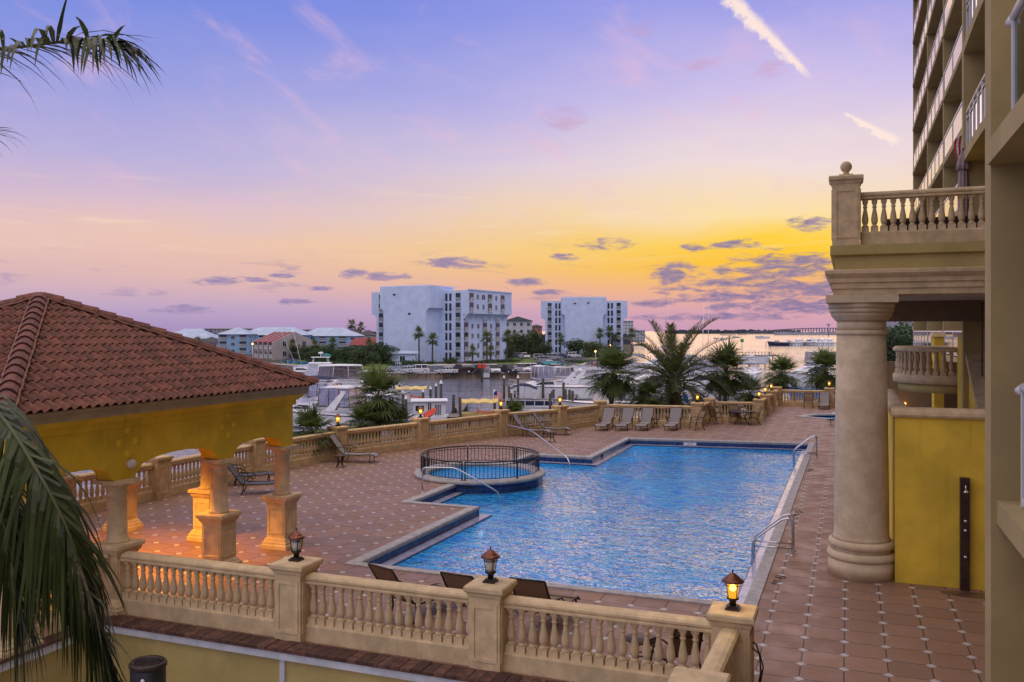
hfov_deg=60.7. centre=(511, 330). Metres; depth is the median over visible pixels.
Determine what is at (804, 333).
distant shore
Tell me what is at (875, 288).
terrace portico
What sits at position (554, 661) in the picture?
balustrade
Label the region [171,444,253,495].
balustrade
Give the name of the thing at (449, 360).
hedge
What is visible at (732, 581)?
post lantern
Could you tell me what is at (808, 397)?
sling chair
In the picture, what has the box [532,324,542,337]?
terracotta house
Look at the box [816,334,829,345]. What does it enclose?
flybridge yacht
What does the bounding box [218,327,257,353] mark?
blue house
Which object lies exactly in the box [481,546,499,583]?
post lantern
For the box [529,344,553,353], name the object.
oak tree
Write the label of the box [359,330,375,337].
beige house
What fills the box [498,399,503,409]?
post lantern
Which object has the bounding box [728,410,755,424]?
dining table
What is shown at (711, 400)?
stone pier
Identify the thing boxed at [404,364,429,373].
sport utility car
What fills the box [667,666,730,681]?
stone pier
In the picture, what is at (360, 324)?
cabbage palm
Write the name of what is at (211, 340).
grey house
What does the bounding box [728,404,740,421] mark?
sling chair
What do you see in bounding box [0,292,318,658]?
pavilion
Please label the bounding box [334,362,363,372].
hedge
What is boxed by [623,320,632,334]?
grey tower block
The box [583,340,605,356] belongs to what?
oak tree
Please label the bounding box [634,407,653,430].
chaise lounge
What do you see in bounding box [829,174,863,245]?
stone pier
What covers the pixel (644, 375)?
flybridge yacht
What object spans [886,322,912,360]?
oak tree
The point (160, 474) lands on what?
stone pier
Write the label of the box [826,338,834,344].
flybridge yacht
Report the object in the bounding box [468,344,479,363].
cabbage palm
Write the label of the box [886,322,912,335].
pale apartment house
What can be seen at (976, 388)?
stair wall
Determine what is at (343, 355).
oak tree
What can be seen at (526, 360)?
verge lawn
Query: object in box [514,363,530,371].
pickup truck
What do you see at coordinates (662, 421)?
balustrade
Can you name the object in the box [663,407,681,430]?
chaise lounge
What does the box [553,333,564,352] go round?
cabbage palm
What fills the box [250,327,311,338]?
blue house
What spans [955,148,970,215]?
closed umbrella
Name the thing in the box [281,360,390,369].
lawn
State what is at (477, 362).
hedge
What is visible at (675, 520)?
swimming pool
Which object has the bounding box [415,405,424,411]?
window
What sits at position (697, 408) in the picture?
stone pier
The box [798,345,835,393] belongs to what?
cabbage palm
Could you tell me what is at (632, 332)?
cabbage palm
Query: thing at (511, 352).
oak tree
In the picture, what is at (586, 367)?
skiff
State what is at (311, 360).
hedge
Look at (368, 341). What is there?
cabbage palm
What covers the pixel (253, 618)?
balustrade
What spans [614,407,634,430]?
chaise lounge
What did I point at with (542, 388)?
dock piling
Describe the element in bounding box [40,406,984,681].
pool deck
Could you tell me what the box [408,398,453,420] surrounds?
houseboat
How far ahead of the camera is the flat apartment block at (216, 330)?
690.00 m
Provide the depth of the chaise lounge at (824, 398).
62.41 m
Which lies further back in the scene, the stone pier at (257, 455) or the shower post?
the stone pier at (257, 455)
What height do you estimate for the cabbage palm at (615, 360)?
8.138 m
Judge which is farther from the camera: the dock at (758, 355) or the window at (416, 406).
the dock at (758, 355)
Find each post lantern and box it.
[287,528,305,561]
[334,414,341,425]
[417,405,423,417]
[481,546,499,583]
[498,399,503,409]
[557,396,562,404]
[695,392,699,402]
[722,570,743,611]
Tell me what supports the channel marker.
in the harbour water
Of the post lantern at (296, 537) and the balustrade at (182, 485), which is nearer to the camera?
the post lantern at (296, 537)
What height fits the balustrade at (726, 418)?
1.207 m
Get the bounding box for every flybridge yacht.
[307,352,334,395]
[310,364,410,410]
[618,367,696,399]
[632,327,690,374]
[680,309,742,398]
[683,342,710,368]
[774,351,835,386]
[792,334,804,345]
[804,338,821,345]
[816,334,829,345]
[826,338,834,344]
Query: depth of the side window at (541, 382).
122.37 m
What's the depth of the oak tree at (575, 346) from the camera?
302.01 m
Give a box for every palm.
[0,0,164,681]
[285,339,297,356]
[293,398,340,455]
[309,338,321,360]
[326,336,338,348]
[338,359,411,442]
[343,402,381,444]
[347,319,356,329]
[357,321,365,331]
[363,338,373,352]
[385,402,415,440]
[411,325,425,361]
[425,332,438,360]
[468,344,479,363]
[479,329,493,360]
[485,344,496,363]
[501,329,511,358]
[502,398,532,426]
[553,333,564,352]
[580,342,643,403]
[592,328,604,345]
[600,317,750,420]
[605,325,614,348]
[610,332,618,346]
[627,328,637,353]
[628,377,667,414]
[695,333,756,415]
[733,374,766,414]
[759,350,810,394]
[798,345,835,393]
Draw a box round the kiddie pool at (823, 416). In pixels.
[795,412,834,420]
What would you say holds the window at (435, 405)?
in the houseboat
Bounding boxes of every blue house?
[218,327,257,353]
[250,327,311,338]
[308,328,364,348]
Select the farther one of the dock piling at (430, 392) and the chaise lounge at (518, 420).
the dock piling at (430, 392)
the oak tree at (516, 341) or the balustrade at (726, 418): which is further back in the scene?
the oak tree at (516, 341)
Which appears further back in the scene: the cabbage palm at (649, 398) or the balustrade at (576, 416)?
the cabbage palm at (649, 398)
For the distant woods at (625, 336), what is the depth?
560.00 m
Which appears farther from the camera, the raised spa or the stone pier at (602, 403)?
the stone pier at (602, 403)
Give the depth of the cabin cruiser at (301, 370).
170.53 m
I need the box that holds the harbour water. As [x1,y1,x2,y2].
[71,331,836,564]
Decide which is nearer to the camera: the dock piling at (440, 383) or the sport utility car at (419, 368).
the dock piling at (440, 383)
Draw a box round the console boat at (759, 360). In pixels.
[737,349,770,364]
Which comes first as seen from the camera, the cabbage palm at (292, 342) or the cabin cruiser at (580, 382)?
the cabin cruiser at (580, 382)
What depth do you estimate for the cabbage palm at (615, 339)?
329.87 m
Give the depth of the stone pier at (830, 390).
62.88 m
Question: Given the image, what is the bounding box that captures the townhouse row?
[253,332,313,359]
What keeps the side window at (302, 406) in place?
in the cabin cruiser at (331, 412)
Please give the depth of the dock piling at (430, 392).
111.90 m
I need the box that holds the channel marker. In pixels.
[478,362,485,381]
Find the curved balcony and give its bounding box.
[892,346,957,393]
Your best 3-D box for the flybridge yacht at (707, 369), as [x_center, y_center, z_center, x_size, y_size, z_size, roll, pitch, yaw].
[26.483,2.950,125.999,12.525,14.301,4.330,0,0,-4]
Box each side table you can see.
[333,454,346,467]
[547,431,556,441]
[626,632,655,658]
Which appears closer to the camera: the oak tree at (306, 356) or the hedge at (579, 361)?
the hedge at (579, 361)
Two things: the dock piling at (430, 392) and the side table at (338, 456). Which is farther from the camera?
the dock piling at (430, 392)
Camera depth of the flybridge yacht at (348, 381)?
102.51 m
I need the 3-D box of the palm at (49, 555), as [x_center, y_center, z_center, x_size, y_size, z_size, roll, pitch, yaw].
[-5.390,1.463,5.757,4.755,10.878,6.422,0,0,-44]
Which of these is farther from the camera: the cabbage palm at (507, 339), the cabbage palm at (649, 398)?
the cabbage palm at (507, 339)
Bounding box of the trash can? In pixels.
[128,655,166,681]
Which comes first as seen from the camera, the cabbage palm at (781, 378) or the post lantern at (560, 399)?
the post lantern at (560, 399)
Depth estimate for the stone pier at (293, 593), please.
15.46 m
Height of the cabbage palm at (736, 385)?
8.707 m
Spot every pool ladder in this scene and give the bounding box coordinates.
[751,514,795,563]
[793,435,818,463]
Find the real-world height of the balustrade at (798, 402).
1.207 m
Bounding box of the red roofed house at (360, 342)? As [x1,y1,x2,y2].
[348,338,375,348]
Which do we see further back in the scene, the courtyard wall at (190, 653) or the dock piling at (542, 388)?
the dock piling at (542, 388)
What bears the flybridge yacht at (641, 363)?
on the harbour water
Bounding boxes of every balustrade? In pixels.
[22,463,153,514]
[34,553,108,638]
[119,551,274,636]
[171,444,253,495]
[265,431,335,470]
[305,572,468,665]
[347,422,418,456]
[429,413,498,445]
[503,595,711,681]
[508,409,557,434]
[567,404,599,428]
[606,404,691,426]
[701,627,739,681]
[703,401,710,424]
[714,401,753,421]
[762,397,766,417]
[770,393,772,412]
[781,389,824,406]
[860,186,984,244]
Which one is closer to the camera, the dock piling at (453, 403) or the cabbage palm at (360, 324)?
the dock piling at (453, 403)
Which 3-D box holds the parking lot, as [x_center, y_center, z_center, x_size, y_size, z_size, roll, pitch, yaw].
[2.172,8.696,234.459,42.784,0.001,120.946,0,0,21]
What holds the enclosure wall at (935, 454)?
on the pool deck
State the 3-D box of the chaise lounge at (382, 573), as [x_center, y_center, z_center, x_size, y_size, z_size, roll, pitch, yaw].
[-1.797,4.940,16.971,0.751,1.154,2.013,0,0,41]
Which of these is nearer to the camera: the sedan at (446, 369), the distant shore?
the sedan at (446, 369)
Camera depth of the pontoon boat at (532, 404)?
99.86 m
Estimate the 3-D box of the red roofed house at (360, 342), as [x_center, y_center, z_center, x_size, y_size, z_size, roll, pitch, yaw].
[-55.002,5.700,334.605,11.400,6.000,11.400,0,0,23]
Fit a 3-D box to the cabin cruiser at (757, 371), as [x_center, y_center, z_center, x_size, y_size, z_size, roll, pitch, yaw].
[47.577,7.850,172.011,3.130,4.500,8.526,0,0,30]
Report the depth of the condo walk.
225.14 m
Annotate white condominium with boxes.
[372,285,511,361]
[541,297,627,353]
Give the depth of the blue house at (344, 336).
352.00 m
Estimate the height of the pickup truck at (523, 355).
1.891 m
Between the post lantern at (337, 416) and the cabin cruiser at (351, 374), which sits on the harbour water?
the cabin cruiser at (351, 374)
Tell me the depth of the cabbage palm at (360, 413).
44.21 m
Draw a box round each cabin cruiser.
[281,331,326,374]
[293,380,370,428]
[296,375,348,410]
[329,366,362,382]
[345,370,404,392]
[508,361,596,399]
[549,366,587,384]
[576,361,631,387]
[625,354,644,370]
[743,360,762,380]
[767,341,789,345]
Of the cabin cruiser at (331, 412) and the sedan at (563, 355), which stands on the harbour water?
the cabin cruiser at (331, 412)
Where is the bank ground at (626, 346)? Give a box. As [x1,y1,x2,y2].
[245,344,633,377]
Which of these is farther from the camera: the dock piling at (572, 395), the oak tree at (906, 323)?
the oak tree at (906, 323)
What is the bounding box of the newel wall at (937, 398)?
[930,332,946,407]
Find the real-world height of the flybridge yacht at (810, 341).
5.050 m
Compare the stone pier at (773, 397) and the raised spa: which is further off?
the stone pier at (773, 397)
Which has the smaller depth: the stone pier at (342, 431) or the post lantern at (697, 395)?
the stone pier at (342, 431)
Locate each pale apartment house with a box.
[507,316,531,338]
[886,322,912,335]
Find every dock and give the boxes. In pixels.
[293,418,492,436]
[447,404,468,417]
[740,352,778,359]
[772,343,831,344]
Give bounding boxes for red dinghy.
[423,408,435,417]
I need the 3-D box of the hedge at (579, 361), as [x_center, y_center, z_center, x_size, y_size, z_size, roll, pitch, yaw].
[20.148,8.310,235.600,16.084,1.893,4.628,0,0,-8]
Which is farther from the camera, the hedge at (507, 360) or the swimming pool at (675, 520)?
the hedge at (507, 360)
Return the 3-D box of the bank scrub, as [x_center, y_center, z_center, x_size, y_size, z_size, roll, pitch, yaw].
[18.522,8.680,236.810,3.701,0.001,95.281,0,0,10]
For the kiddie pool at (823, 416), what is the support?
in the pool deck
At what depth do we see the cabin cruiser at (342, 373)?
134.97 m
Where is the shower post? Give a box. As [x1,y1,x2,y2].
[959,477,969,590]
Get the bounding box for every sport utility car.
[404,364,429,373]
[472,364,483,373]
[508,352,520,357]
[525,363,545,370]
[537,356,550,361]
[566,352,581,357]
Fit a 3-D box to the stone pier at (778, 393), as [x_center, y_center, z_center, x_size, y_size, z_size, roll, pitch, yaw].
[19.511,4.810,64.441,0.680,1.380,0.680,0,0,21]
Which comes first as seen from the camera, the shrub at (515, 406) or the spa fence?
the spa fence
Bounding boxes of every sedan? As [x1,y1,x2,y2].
[394,366,411,371]
[434,366,458,373]
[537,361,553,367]
[558,353,569,357]
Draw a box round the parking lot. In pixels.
[392,357,589,371]
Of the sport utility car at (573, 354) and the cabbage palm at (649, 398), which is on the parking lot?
the sport utility car at (573, 354)
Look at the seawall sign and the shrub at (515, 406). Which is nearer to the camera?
the shrub at (515, 406)
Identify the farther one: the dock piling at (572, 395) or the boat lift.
the dock piling at (572, 395)
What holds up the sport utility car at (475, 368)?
on the parking lot
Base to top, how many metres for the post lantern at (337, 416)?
0.585 m
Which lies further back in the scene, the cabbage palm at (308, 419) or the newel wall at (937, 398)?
the cabbage palm at (308, 419)
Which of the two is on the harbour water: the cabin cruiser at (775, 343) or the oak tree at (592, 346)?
the cabin cruiser at (775, 343)
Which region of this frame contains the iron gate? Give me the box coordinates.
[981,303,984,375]
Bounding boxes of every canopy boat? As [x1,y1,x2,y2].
[395,386,428,402]
[455,390,502,416]
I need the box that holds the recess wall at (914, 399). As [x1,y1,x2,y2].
[887,361,957,407]
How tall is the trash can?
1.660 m
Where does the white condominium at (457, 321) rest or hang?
on the bank ground at (626, 346)
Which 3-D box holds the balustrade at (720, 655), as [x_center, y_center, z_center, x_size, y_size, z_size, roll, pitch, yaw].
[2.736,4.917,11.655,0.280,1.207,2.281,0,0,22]
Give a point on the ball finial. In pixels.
(845, 167)
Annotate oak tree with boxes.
[288,344,311,359]
[299,351,313,359]
[307,344,326,359]
[309,346,337,361]
[328,347,361,362]
[346,347,380,365]
[355,341,397,363]
[377,346,400,363]
[503,344,514,357]
[508,331,535,354]
[520,329,545,355]
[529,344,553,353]
[562,338,589,354]
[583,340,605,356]
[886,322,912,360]
[889,322,912,359]
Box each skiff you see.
[561,399,614,412]
[572,364,600,372]
[605,400,633,409]
[789,387,819,397]
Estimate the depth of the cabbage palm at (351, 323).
417.73 m
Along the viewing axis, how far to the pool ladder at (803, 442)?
38.12 m
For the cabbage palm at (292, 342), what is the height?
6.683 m
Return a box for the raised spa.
[414,461,545,495]
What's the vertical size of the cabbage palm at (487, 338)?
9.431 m
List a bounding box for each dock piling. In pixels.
[429,386,431,397]
[439,381,442,397]
[452,395,454,417]
[458,397,461,416]
[503,376,504,397]
[517,376,518,397]
[542,378,543,398]
[562,382,564,399]
[564,389,566,399]
[568,390,570,399]
[571,391,573,400]
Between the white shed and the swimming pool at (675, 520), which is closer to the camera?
the swimming pool at (675, 520)
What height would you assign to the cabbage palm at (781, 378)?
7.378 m
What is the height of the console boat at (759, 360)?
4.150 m
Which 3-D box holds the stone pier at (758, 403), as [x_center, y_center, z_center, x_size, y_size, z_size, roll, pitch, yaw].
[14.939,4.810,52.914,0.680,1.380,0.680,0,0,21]
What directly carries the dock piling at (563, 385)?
in the harbour water
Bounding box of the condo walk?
[403,364,488,365]
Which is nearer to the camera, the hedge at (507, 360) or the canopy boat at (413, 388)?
the canopy boat at (413, 388)
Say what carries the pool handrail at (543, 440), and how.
on the pool deck
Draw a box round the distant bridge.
[745,328,836,333]
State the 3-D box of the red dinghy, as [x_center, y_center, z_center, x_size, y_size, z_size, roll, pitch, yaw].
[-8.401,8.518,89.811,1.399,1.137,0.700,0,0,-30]
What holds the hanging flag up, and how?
hanging from the condominium tower
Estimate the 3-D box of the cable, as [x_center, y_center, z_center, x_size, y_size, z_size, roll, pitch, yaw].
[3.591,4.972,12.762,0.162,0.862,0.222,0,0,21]
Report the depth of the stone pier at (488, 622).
14.11 m
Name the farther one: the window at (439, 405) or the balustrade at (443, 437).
the window at (439, 405)
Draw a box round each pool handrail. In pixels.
[421,467,500,502]
[506,425,569,466]
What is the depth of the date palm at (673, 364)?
57.12 m
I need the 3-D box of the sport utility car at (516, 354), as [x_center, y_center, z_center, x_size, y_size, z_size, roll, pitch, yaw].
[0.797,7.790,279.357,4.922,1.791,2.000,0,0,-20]
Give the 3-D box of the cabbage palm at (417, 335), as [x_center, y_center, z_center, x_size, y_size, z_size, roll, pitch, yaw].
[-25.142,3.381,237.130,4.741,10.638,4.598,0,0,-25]
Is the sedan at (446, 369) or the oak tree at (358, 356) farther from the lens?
the oak tree at (358, 356)
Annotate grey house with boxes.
[174,329,217,340]
[201,337,217,346]
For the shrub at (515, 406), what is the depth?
48.75 m
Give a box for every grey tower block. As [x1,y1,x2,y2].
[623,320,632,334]
[633,330,644,341]
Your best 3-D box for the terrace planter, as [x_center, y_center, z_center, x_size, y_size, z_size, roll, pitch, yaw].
[10.647,-2.230,19.396,4.450,0.660,0.350,0,0,21]
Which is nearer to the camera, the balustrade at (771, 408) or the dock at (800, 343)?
the balustrade at (771, 408)
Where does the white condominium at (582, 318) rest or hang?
on the bank ground at (626, 346)
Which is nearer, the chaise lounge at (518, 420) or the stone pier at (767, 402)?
the chaise lounge at (518, 420)
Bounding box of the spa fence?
[420,445,539,480]
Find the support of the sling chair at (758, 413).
on the pool deck
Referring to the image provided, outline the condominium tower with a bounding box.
[913,0,1023,681]
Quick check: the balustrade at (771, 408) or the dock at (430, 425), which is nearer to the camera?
the balustrade at (771, 408)
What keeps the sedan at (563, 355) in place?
on the parking lot
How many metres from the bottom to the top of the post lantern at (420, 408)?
0.585 m
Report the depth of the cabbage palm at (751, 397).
65.61 m
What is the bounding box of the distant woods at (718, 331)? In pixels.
[665,329,798,333]
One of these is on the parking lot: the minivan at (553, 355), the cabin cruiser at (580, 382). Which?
the minivan at (553, 355)
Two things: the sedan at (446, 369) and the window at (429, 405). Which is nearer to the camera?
the window at (429, 405)
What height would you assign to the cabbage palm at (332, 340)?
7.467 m
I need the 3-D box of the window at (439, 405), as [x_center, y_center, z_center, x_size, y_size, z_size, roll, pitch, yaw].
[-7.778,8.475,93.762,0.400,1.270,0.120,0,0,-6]
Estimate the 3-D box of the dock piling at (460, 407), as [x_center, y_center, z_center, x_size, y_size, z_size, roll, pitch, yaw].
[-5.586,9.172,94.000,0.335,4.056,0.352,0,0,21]
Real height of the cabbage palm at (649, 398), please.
6.228 m
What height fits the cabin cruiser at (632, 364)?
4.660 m
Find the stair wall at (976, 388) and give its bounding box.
[954,332,984,408]
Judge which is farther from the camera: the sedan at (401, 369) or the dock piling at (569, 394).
the sedan at (401, 369)
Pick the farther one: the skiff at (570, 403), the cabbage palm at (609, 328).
the cabbage palm at (609, 328)
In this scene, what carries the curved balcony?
attached to the condominium tower
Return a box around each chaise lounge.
[228,463,273,494]
[233,464,274,485]
[329,434,379,462]
[367,563,445,623]
[440,571,516,624]
[509,577,579,627]
[512,413,551,437]
[532,412,570,434]
[594,407,614,430]
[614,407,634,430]
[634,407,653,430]
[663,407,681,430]
[819,391,829,407]
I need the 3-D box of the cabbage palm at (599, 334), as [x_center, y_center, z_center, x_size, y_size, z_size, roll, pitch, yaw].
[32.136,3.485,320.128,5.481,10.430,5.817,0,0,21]
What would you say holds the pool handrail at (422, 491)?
on the pool deck
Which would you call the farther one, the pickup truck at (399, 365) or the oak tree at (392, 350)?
the oak tree at (392, 350)
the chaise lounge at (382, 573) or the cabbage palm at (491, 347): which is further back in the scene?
the cabbage palm at (491, 347)
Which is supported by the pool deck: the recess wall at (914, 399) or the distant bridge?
the recess wall at (914, 399)
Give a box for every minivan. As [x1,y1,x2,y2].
[532,354,544,359]
[546,353,562,358]
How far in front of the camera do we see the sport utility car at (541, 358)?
238.81 m
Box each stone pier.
[145,455,173,499]
[244,438,265,471]
[269,555,322,641]
[327,425,348,458]
[410,417,430,447]
[463,575,516,671]
[492,409,509,436]
[551,405,568,430]
[593,400,607,421]
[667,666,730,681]
[691,402,703,426]
[703,398,715,420]
[706,601,758,681]
[753,398,764,421]
[760,394,770,415]
[766,390,776,410]
[772,386,781,405]
[824,388,833,406]
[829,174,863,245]
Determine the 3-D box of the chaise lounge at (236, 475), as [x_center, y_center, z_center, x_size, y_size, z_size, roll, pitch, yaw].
[-8.681,4.940,29.697,2.013,1.154,0.751,0,0,-9]
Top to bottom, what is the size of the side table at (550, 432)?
0.495 m
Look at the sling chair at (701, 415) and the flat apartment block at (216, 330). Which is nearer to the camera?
the sling chair at (701, 415)
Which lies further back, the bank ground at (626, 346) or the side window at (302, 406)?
the bank ground at (626, 346)
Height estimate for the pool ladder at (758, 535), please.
1.724 m
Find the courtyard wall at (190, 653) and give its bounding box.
[0,615,563,681]
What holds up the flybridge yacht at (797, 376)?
on the harbour water
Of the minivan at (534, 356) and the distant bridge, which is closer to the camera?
the minivan at (534, 356)
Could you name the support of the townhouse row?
on the bank ground at (626, 346)
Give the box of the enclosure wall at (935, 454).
[888,389,984,590]
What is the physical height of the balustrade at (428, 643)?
1.207 m
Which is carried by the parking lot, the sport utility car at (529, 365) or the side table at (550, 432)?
the sport utility car at (529, 365)
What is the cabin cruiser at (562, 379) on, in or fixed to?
on the harbour water
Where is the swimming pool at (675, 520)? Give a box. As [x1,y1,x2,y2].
[344,437,814,605]
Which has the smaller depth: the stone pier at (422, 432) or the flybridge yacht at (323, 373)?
the stone pier at (422, 432)
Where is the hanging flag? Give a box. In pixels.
[954,134,961,159]
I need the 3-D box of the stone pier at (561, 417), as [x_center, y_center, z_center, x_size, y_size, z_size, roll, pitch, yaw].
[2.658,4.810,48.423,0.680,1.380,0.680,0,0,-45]
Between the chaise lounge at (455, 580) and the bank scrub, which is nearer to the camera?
the chaise lounge at (455, 580)
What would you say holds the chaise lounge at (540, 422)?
on the pool deck
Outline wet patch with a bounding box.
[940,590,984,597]
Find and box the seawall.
[274,358,597,377]
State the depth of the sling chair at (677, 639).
13.58 m
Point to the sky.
(291, 162)
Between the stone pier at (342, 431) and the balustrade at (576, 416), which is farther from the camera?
the balustrade at (576, 416)
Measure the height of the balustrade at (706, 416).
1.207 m
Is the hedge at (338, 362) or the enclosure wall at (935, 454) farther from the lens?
the hedge at (338, 362)
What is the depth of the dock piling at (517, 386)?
111.85 m
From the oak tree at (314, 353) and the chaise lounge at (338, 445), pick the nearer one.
the chaise lounge at (338, 445)
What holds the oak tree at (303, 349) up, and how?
on the bank ground at (626, 346)
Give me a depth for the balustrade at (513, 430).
47.09 m
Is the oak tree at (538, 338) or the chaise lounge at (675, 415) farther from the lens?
the oak tree at (538, 338)
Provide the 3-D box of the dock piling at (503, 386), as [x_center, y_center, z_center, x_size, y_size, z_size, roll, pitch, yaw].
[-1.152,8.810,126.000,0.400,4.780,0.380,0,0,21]
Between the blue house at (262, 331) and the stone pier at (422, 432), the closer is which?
the stone pier at (422, 432)
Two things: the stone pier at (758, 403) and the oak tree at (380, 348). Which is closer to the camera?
the stone pier at (758, 403)
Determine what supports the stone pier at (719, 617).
on the pool deck
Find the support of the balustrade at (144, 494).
on the pool deck
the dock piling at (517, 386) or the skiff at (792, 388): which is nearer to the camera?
the dock piling at (517, 386)
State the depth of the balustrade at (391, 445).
39.66 m
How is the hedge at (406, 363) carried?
on the lawn at (375, 365)
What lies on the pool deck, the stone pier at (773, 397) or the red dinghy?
the stone pier at (773, 397)
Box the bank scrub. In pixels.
[557,358,592,368]
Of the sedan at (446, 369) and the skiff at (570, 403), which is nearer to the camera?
the skiff at (570, 403)
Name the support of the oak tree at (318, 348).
on the bank ground at (626, 346)
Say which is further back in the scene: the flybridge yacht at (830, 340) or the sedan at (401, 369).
the flybridge yacht at (830, 340)
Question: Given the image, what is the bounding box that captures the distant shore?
[774,331,835,334]
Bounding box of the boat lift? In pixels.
[510,391,552,414]
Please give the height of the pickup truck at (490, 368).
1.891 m
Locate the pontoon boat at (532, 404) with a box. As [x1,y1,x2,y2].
[505,383,554,410]
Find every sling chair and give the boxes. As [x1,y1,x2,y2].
[650,617,705,667]
[689,410,705,429]
[707,405,722,423]
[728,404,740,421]
[748,406,762,424]
[804,393,812,408]
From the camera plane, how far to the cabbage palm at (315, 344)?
245.70 m
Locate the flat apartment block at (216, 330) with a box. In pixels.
[204,328,252,333]
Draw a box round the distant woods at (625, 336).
[542,333,630,343]
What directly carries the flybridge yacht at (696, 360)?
on the harbour water
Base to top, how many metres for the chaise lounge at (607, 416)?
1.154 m
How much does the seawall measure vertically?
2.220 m
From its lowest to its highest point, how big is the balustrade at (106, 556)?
1.207 m
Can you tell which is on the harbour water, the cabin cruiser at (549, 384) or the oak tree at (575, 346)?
the cabin cruiser at (549, 384)
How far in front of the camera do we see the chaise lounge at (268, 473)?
31.53 m
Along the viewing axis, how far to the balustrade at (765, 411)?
55.89 m
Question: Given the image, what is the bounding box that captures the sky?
[0,0,912,330]
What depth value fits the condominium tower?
8.75 m
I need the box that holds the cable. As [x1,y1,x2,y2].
[752,641,763,681]
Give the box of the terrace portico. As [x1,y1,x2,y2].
[825,241,984,582]
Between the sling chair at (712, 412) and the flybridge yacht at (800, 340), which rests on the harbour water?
the flybridge yacht at (800, 340)
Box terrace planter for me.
[886,215,984,230]
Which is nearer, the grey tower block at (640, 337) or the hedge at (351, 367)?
the hedge at (351, 367)
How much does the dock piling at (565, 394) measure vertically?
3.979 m
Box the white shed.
[389,351,418,361]
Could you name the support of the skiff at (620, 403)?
on the harbour water
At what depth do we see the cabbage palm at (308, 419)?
37.25 m
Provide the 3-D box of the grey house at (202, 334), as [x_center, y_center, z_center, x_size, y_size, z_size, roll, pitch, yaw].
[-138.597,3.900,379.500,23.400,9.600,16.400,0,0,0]
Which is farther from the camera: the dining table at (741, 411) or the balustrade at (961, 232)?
the dining table at (741, 411)
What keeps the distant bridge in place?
on the harbour water
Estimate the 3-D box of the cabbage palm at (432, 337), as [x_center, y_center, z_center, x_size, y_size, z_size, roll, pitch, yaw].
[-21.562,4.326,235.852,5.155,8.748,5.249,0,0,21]
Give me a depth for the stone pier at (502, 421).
45.62 m
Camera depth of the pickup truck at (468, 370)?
177.37 m
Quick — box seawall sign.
[483,373,489,377]
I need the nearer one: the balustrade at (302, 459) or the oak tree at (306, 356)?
the balustrade at (302, 459)
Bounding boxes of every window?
[293,405,308,408]
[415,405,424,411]
[427,403,431,410]
[434,404,437,415]
[438,404,440,415]
[536,382,553,384]
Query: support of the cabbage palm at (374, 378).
on the planting bank
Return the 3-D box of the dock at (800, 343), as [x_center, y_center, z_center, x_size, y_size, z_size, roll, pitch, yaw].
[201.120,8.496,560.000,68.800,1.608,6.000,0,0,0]
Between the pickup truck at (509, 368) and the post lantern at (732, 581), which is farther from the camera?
the pickup truck at (509, 368)
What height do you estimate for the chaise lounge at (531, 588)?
1.154 m
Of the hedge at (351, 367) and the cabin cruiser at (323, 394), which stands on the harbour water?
the cabin cruiser at (323, 394)
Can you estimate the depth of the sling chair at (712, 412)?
51.64 m
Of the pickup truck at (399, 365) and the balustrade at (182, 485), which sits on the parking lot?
the pickup truck at (399, 365)
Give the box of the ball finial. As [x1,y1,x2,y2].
[839,161,852,174]
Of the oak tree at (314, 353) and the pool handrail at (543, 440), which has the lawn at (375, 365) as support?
the oak tree at (314, 353)
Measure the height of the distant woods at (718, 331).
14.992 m
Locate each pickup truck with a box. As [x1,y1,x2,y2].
[386,363,403,371]
[450,364,472,373]
[485,364,500,373]
[499,364,518,373]
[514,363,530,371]
[518,352,529,358]
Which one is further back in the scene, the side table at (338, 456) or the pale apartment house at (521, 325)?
the pale apartment house at (521, 325)
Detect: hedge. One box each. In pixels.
[306,358,330,361]
[314,359,345,366]
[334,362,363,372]
[381,358,423,365]
[442,355,458,363]
[463,359,498,363]
[491,358,521,362]
[564,359,602,363]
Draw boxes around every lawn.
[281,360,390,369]
[492,358,536,363]
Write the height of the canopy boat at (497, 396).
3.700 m
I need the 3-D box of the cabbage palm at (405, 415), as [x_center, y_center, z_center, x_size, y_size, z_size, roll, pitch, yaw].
[-5.696,6.185,45.562,2.142,5.230,2.174,0,0,21]

